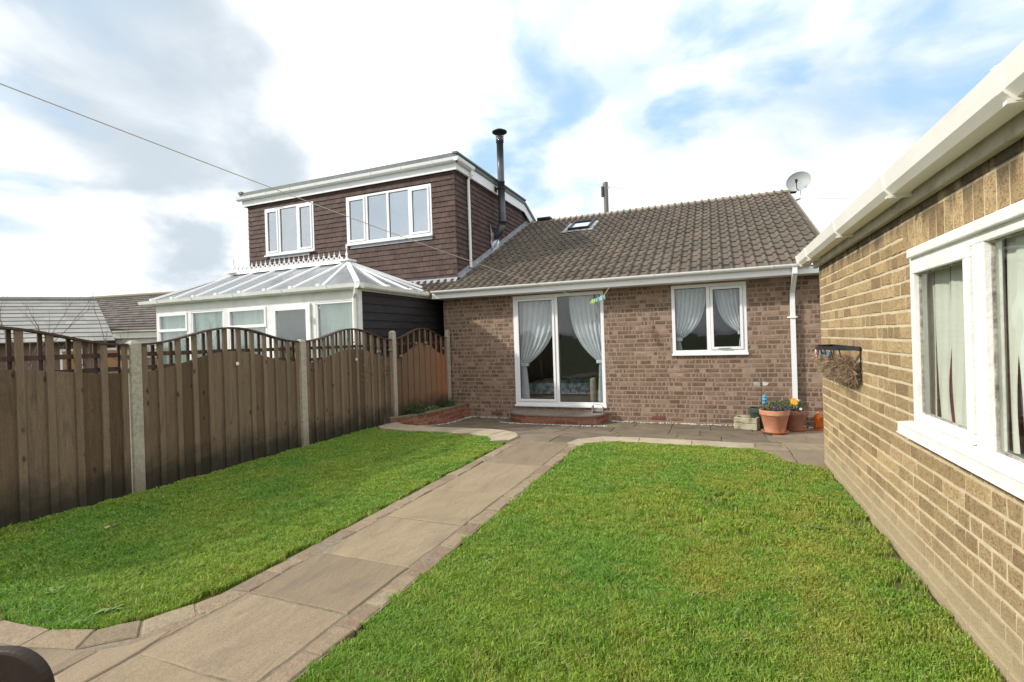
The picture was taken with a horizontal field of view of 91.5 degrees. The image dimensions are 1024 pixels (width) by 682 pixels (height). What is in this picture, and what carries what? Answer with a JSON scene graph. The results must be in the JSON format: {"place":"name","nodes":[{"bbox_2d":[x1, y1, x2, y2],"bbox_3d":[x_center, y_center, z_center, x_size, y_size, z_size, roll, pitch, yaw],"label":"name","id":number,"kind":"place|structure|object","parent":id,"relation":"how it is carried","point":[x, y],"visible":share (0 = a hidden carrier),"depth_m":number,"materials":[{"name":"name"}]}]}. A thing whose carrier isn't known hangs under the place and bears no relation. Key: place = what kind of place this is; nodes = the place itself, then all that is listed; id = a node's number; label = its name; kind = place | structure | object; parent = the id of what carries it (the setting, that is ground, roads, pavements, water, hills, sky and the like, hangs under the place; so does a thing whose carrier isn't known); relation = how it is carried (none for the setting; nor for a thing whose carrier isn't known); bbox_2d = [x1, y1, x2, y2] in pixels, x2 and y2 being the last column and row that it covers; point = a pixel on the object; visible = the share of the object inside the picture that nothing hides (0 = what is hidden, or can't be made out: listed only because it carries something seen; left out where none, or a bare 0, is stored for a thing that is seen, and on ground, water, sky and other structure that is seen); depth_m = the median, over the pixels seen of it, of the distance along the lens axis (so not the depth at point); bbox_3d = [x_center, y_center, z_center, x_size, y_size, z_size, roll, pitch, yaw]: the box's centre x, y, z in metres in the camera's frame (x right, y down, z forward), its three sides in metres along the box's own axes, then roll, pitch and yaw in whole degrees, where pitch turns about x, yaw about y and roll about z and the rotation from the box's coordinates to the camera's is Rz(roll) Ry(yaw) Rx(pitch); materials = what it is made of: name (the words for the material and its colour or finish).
{"place":"outdoors","nodes":[
{"label":"outdoors","id":0,"kind":"place"},
{"bbox_2d":[0,645,54,681],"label":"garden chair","id":1,"kind":"object","parent":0,"point":[20,664],"visible":1,"depth_m":1.35,"materials":[{"name":"black plastic"}]},
{"bbox_2d":[0,427,506,630],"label":"grass","id":2,"kind":"structure","parent":0,"point":[177,544],"depth_m":3.76,"materials":[{"name":"green plant"}]},
{"bbox_2d":[45,585,65,593],"bbox_3d":[-2.590,1.410,2.820,0.103,0.011,0.102,-2,0,-23],"label":"lawn weed","id":3,"kind":"object","parent":2,"relation":"on","point":[54,589],"visible":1,"depth_m":2.83,"materials":[{"name":"green plant"}]},
{"bbox_2d":[94,604,125,613],"bbox_3d":[-2.090,1.395,2.600,0.132,0.011,0.078,-2,0,-15],"label":"lawn weed","id":4,"kind":"object","parent":2,"relation":"on","point":[106,609],"visible":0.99,"depth_m":2.59,"materials":[{"name":"green plant"}]},
{"bbox_2d":[0,440,575,681],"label":"path","id":5,"kind":"structure","parent":0,"point":[287,620],"depth_m":2.60,"materials":[{"name":"stone"}]},
{"bbox_2d":[0,0,1023,307],"label":"sky","id":6,"kind":"structure","parent":0,"point":[707,99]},
{"bbox_2d":[211,440,1005,681],"bbox_3d":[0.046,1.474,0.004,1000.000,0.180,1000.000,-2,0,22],"label":"ground","id":7,"kind":"structure","parent":0,"point":[553,469],"depth_m":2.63,"materials":[{"name":"green plant"}]},
{"bbox_2d":[0,288,94,370],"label":"bare shrub","id":8,"kind":"object","parent":7,"relation":"on","point":[32,365],"visible":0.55,"depth_m":9.04,"materials":[{"name":"brown plant"}]},
{"bbox_2d":[0,297,116,372],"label":"neighbour bungalow","id":9,"kind":"object","parent":7,"relation":"on","point":[86,325],"visible":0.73,"depth_m":22.61,"materials":[{"name":"grey tile"}]},
{"bbox_2d":[58,284,109,367],"bbox_3d":[-7.805,0.239,9.414,1.590,2.733,0.671,-2,0,-15],"label":"bare shrub","id":10,"kind":"object","parent":7,"relation":"on","point":[90,361],"visible":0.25,"depth_m":9.40,"materials":[{"name":"brown plant"}]},
{"bbox_2d":[82,335,150,372],"bbox_3d":[-6.915,0.680,8.845,1.279,1.803,1.268,-2,0,-41],"label":"bare shrub","id":11,"kind":"object","parent":7,"relation":"on","point":[116,362],"visible":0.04,"depth_m":8.94,"materials":[{"name":"brown plant"}]},
{"bbox_2d":[90,291,173,347],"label":"brown roofed house","id":12,"kind":"structure","parent":7,"relation":"on","point":[124,312],"depth_m":29.97,"materials":[{"name":"tile"}]},
{"bbox_2d":[112,330,156,357],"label":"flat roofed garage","id":13,"kind":"structure","parent":7,"relation":"on","point":[145,336],"depth_m":21.86,"materials":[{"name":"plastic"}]},
{"bbox_2d":[147,358,156,370],"bbox_3d":[-9.257,0.984,12.740,2.600,1.400,0.600,-2,0,22],"label":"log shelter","id":14,"kind":"object","parent":7,"relation":"on","point":[150,361],"depth_m":13.11,"materials":[{"name":"brown wood"}]},
{"bbox_2d":[0,326,451,529],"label":"garden fence","id":15,"kind":"object","parent":7,"relation":"on","point":[77,436],"visible":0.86,"depth_m":5.15,"materials":[{"name":"brown wood"}]},
{"bbox_2d":[138,243,443,363],"bbox_3d":[-4.336,-0.144,10.798,5.580,3.600,3.659,-2,0,22],"label":"conservatory","id":16,"kind":"object","parent":7,"relation":"on","point":[283,301],"visible":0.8,"depth_m":9.43,"materials":[{"name":"plastic"}]},
{"bbox_2d":[158,312,187,363],"bbox_3d":[-6.757,0.218,10.042,0.866,1.550,0.131,-2,0,22],"label":"window","id":17,"kind":"structure","parent":16,"relation":"in","point":[173,325],"depth_m":10.10,"materials":[{"name":"white plastic"}]},
{"bbox_2d":[192,310,223,357],"bbox_3d":[-5.840,0.191,9.677,0.880,1.550,0.112,-2,0,22],"label":"window","id":18,"kind":"structure","parent":16,"relation":"in","point":[205,320],"depth_m":9.73,"materials":[{"name":"white plastic"}]},
{"bbox_2d":[228,306,267,356],"bbox_3d":[-4.862,0.162,9.271,0.960,1.550,0.131,-2,0,22],"label":"window","id":19,"kind":"structure","parent":16,"relation":"in","point":[254,318],"depth_m":9.30,"materials":[{"name":"white plastic"}]},
{"bbox_2d":[271,303,312,361],"bbox_3d":[-3.871,0.415,8.801,0.915,2.105,0.115,-2,0,22],"label":"door","id":20,"kind":"structure","parent":16,"relation":"in","point":[307,307],"depth_m":8.79,"materials":[{"name":"white plastic"}]},
{"bbox_2d":[316,300,353,356],"bbox_3d":[-2.970,0.105,8.509,0.800,1.550,0.113,-2,0,22],"label":"window","id":21,"kind":"structure","parent":16,"relation":"in","point":[333,317],"depth_m":8.58,"materials":[{"name":"white plastic"}]},
{"bbox_2d":[235,128,535,306],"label":"dormer house","id":22,"kind":"structure","parent":7,"relation":"on","point":[457,203],"depth_m":11.74,"materials":[{"name":"brown tile"}]},
{"bbox_2d":[264,201,314,256],"bbox_3d":[-5.533,-2.755,12.386,1.614,1.215,0.125,-2,0,22],"label":"window","id":23,"kind":"structure","parent":22,"relation":"in","point":[278,210],"depth_m":12.38,"materials":[{"name":"white plastic"}]},
{"bbox_2d":[345,183,432,246],"bbox_3d":[-2.811,-2.821,11.278,2.334,1.145,0.125,-2,0,22],"label":"window","id":24,"kind":"structure","parent":22,"relation":"in","point":[365,198],"depth_m":11.26,"materials":[{"name":"white plastic"}]},
{"bbox_2d":[601,182,608,211],"bbox_3d":[4.623,-3.102,23.979,0.376,9.050,0.290,-2,0,22],"label":"telegraph pole","id":25,"kind":"object","parent":7,"relation":"on","point":[604,189],"visible":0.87,"depth_m":23.88,"materials":[{"name":"grey wood"}]},
{"bbox_2d":[430,189,823,429],"bbox_3d":[3.717,-1.141,13.578,7.210,5.140,10.815,-2,0,22],"label":"bungalow","id":26,"kind":"object","parent":7,"relation":"on","point":[643,263],"visible":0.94,"depth_m":9.07,"materials":[{"name":"brown brick"}]},
{"bbox_2d":[0,83,609,300],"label":"washing line","id":27,"kind":"object","parent":26,"relation":"attached to","point":[246,178],"visible":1,"depth_m":3.71,"materials":[{"name":"rubber"}]},
{"bbox_2d":[590,295,605,303],"bbox_3d":[1.477,-0.716,8.567,0.309,0.145,0.110,-2,0,-15],"label":"peg cluster","id":28,"kind":"object","parent":27,"relation":"hanging from","point":[595,300],"visible":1,"depth_m":8.56,"materials":[{"name":"plastic"}]},
{"bbox_2d":[519,300,551,397],"bbox_3d":[0.523,0.239,9.703,0.840,2.180,0.098,-2,0,22],"label":"curtain","id":29,"kind":"object","parent":26,"relation":"hanging from","point":[535,321],"visible":0.69,"depth_m":9.75,"materials":[{"name":"white fabric"}]},
{"bbox_2d":[513,291,606,407],"bbox_3d":[0.875,0.176,9.420,1.794,2.135,0.115,-2,0,22],"label":"patio door","id":30,"kind":"structure","parent":26,"relation":"in","point":[537,402],"depth_m":9.41,"materials":[{"name":"white plastic"}]},
{"bbox_2d":[529,374,598,401],"bbox_3d":[1.317,1.071,11.249,1.500,0.500,2.000,-2,0,22],"label":"bed","id":31,"kind":"object","parent":26,"relation":"in","point":[575,390],"visible":0.69,"depth_m":10.39,"materials":[{"name":"fabric"}]},
{"bbox_2d":[569,295,602,401],"bbox_3d":[1.416,0.212,9.340,0.670,2.180,0.098,-2,0,22],"label":"curtain","id":32,"kind":"object","parent":26,"relation":"hanging from","point":[585,316],"visible":0.66,"depth_m":9.32,"materials":[{"name":"white fabric"}]},
{"bbox_2d":[590,375,598,401],"bbox_3d":[2.065,0.845,10.050,0.800,0.910,0.950,-2,0,22],"label":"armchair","id":33,"kind":"object","parent":26,"relation":"in","point":[594,389],"visible":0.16,"depth_m":9.75,"materials":[{"name":"fabric"}]},
{"bbox_2d":[675,288,704,349],"bbox_3d":[3.089,-0.368,8.649,0.540,1.120,0.100,-2,0,22],"label":"curtain","id":34,"kind":"object","parent":26,"relation":"hanging from","point":[689,305],"visible":0.79,"depth_m":8.66,"materials":[{"name":"white fabric"}]},
{"bbox_2d":[671,281,748,355],"bbox_3d":[3.316,-0.362,8.417,1.199,1.205,0.130,-2,0,22],"label":"window","id":35,"kind":"structure","parent":26,"relation":"in","point":[742,349],"depth_m":8.36,"materials":[{"name":"white plastic"}]},
{"bbox_2d":[715,289,739,345],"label":"curtain","id":36,"kind":"object","parent":26,"relation":"hanging from","point":[727,301],"visible":0.52,"depth_m":8.41,"materials":[{"name":"white fabric"}]},
{"bbox_2d":[786,171,810,200],"bbox_3d":[6.855,-3.686,12.022,0.401,0.774,0.536,-2,0,-6],"label":"satellite dish","id":37,"kind":"object","parent":26,"relation":"attached to","point":[799,181],"visible":0.99,"depth_m":12.02,"materials":[{"name":"metal"}]},
{"bbox_2d":[791,575,805,584],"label":"lawn weed","id":38,"kind":"object","parent":7,"relation":"on","point":[793,582],"visible":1,"depth_m":2.68,"materials":[{"name":"green plant"}]},
{"bbox_2d":[425,417,829,470],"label":"patio","id":39,"kind":"structure","parent":0,"point":[806,446],"depth_m":7.41,"materials":[{"name":"stone"}]},
{"bbox_2d":[388,403,469,425],"bbox_3d":[-1.509,1.432,9.282,0.500,0.322,2.042,-2,0,25],"label":"raised planter","id":40,"kind":"object","parent":39,"relation":"on","point":[441,415],"visible":0.77,"depth_m":9.12,"materials":[{"name":"red brick"}]},
{"bbox_2d":[404,401,425,415],"bbox_3d":[-1.702,1.206,8.865,0.431,0.285,0.408,-2,0,22],"label":"shrub","id":41,"kind":"object","parent":40,"relation":"on","point":[419,406],"visible":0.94,"depth_m":8.83,"materials":[{"name":"green plant"}]},
{"bbox_2d":[426,405,438,410],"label":"shrub","id":42,"kind":"object","parent":40,"relation":"on","point":[431,408],"visible":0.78,"depth_m":9.25,"materials":[{"name":"green plant"}]},
{"bbox_2d":[437,396,454,407],"bbox_3d":[-1.259,1.206,9.712,0.396,0.234,0.397,-2,0,22],"label":"shrub","id":43,"kind":"object","parent":40,"relation":"on","point":[447,400],"visible":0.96,"depth_m":9.66,"materials":[{"name":"green plant"}]},
{"bbox_2d":[510,409,608,424],"bbox_3d":[0.794,1.408,9.143,1.855,0.188,0.539,-2,0,22],"label":"doorstep","id":44,"kind":"object","parent":39,"relation":"on","point":[560,417],"visible":0.96,"depth_m":8.94,"materials":[{"name":"red brick"}]},
{"bbox_2d":[592,404,603,412],"bbox_3d":[1.544,1.207,8.956,0.200,0.166,0.120,-2,0,22],"label":"boot scraper","id":45,"kind":"object","parent":44,"relation":"on","point":[599,410],"visible":1,"depth_m":8.94,"materials":[{"name":"metal"}]},
{"bbox_2d":[378,422,755,449],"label":"kerb","id":46,"kind":"structure","parent":39,"relation":"on","point":[497,435],"depth_m":6.65,"materials":[{"name":"stone"}]},
{"bbox_2d":[381,409,395,424],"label":"dry stalks","id":47,"kind":"object","parent":46,"relation":"on","point":[387,418],"visible":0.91,"depth_m":8.24,"materials":[{"name":"brown plant"}]},
{"bbox_2d":[419,416,812,428],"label":"gravel","id":48,"kind":"structure","parent":39,"relation":"on","point":[574,425],"depth_m":8.83,"materials":[{"name":"grey gravel"}]},
{"bbox_2d":[734,415,759,430],"bbox_3d":[3.736,1.295,7.915,0.340,0.190,0.260,-2,0,38],"label":"stone trough","id":49,"kind":"object","parent":39,"relation":"on","point":[744,422],"visible":1,"depth_m":7.82,"materials":[{"name":"stone"}]},
{"bbox_2d":[748,407,765,428],"bbox_3d":[3.924,1.224,7.956,0.265,0.320,0.265,-2,0,22],"label":"plant pot","id":50,"kind":"object","parent":39,"relation":"on","point":[754,412],"visible":0.55,"depth_m":7.87,"materials":[{"name":"ceramic"}]},
{"bbox_2d":[753,382,767,402],"bbox_3d":[3.949,0.875,7.899,0.220,0.465,0.023,-2,0,22],"label":"butterfly ornament","id":51,"kind":"object","parent":50,"relation":"on","point":[760,384],"visible":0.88,"depth_m":7.90,"materials":[{"name":"metal"}]},
{"bbox_2d":[759,408,789,434],"bbox_3d":[3.962,1.208,7.519,0.418,0.348,0.418,-2,0,22],"label":"plant pot","id":52,"kind":"object","parent":39,"relation":"on","point":[775,422],"visible":0.94,"depth_m":7.38,"materials":[{"name":"ceramic"}]},
{"bbox_2d":[762,395,766,409],"bbox_3d":[3.834,0.957,7.567,0.074,0.290,0.075,-2,0,22],"label":"stake ornament","id":53,"kind":"object","parent":52,"relation":"in","point":[764,400],"visible":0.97,"depth_m":7.55,"materials":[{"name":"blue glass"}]},
{"bbox_2d":[763,399,789,410],"bbox_3d":[3.982,1.001,7.505,0.399,0.239,0.418,-2,0,22],"label":"pansy plant","id":54,"kind":"object","parent":52,"relation":"in","point":[776,406],"visible":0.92,"depth_m":7.46,"materials":[{"name":"green plant"}]},
{"bbox_2d":[786,408,806,431],"bbox_3d":[4.353,1.216,7.684,0.337,0.308,0.337,-2,0,22],"label":"plant pot","id":55,"kind":"object","parent":39,"relation":"on","point":[796,421],"visible":0.74,"depth_m":7.56,"materials":[{"name":"ceramic"}]},
{"bbox_2d":[783,398,805,410],"bbox_3d":[4.336,0.991,7.687,0.350,0.273,0.373,-2,0,22],"label":"pansy plant","id":56,"kind":"object","parent":55,"relation":"in","point":[793,401],"visible":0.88,"depth_m":7.61,"materials":[{"name":"yellow plant"}]},
{"bbox_2d":[814,412,822,430],"bbox_3d":[4.681,1.219,7.615,0.124,0.285,0.124,-2,0,22],"label":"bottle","id":57,"kind":"object","parent":39,"relation":"on","point":[818,421],"visible":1,"depth_m":7.58,"materials":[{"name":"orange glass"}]},
{"bbox_2d":[795,40,1023,681],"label":"garage","id":58,"kind":"structure","parent":0,"point":[939,498],"depth_m":2.33,"materials":[{"name":"brown brick"}]},
{"bbox_2d":[810,344,861,389],"bbox_3d":[2.637,0.205,4.133,0.271,0.334,1.003,-2,0,22],"label":"wall basket","id":59,"kind":"object","parent":58,"relation":"attached to","point":[830,365],"depth_m":3.87,"materials":[{"name":"black metal"}]},
{"bbox_2d":[926,271,936,415],"bbox_3d":[2.305,-0.014,2.838,0.011,0.870,0.505,-2,0,22],"label":"net curtain","id":60,"kind":"object","parent":58,"relation":"hanging from","point":[931,337],"visible":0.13,"depth_m":2.64,"materials":[{"name":"white fabric"}]},
{"bbox_2d":[935,267,951,420],"bbox_3d":[2.175,-0.009,2.505,0.017,0.870,0.190,-2,0,22],"label":"net curtain","id":61,"kind":"object","parent":58,"relation":"hanging from","point":[943,312],"visible":0.84,"depth_m":2.52,"materials":[{"name":"white fabric"}]},
{"bbox_2d":[951,263,966,426],"bbox_3d":[2.109,-0.006,2.337,0.017,0.870,0.199,-2,0,22],"label":"net curtain","id":62,"kind":"object","parent":58,"relation":"hanging from","point":[958,359],"visible":0.52,"depth_m":2.37,"materials":[{"name":"white fabric"}]},
{"bbox_2d":[896,199,1023,499],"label":"window","id":63,"kind":"structure","parent":58,"relation":"in","point":[980,447],"depth_m":2.03,"materials":[{"name":"white paint"}]},
{"bbox_2d":[949,239,1023,451],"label":"curtain","id":64,"kind":"object","parent":58,"relation":"hanging from","point":[1020,412],"visible":0.04,"depth_m":2.07,"materials":[{"name":"fabric"}]},
{"bbox_2d":[1002,240,1008,450],"bbox_3d":[2.015,-0.003,2.106,0.017,0.870,0.300,-2,0,22],"label":"net curtain","id":65,"kind":"object","parent":58,"relation":"hanging from","point":[1004,286],"visible":0.05,"depth_m":1.98,"materials":[{"name":"white fabric"}]},
{"bbox_2d":[1007,236,1020,453],"bbox_3d":[1.939,0.000,1.923,0.008,0.870,0.067,-2,0,22],"label":"net curtain","id":66,"kind":"object","parent":58,"relation":"hanging from","point":[1012,333],"visible":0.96,"depth_m":1.93,"materials":[{"name":"white fabric"}]},
{"bbox_2d":[1015,233,1023,410],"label":"net curtain","id":67,"kind":"object","parent":58,"relation":"hanging from","point":[1019,288],"visible":0.91,"depth_m":1.87,"materials":[{"name":"white fabric"}]}
]}

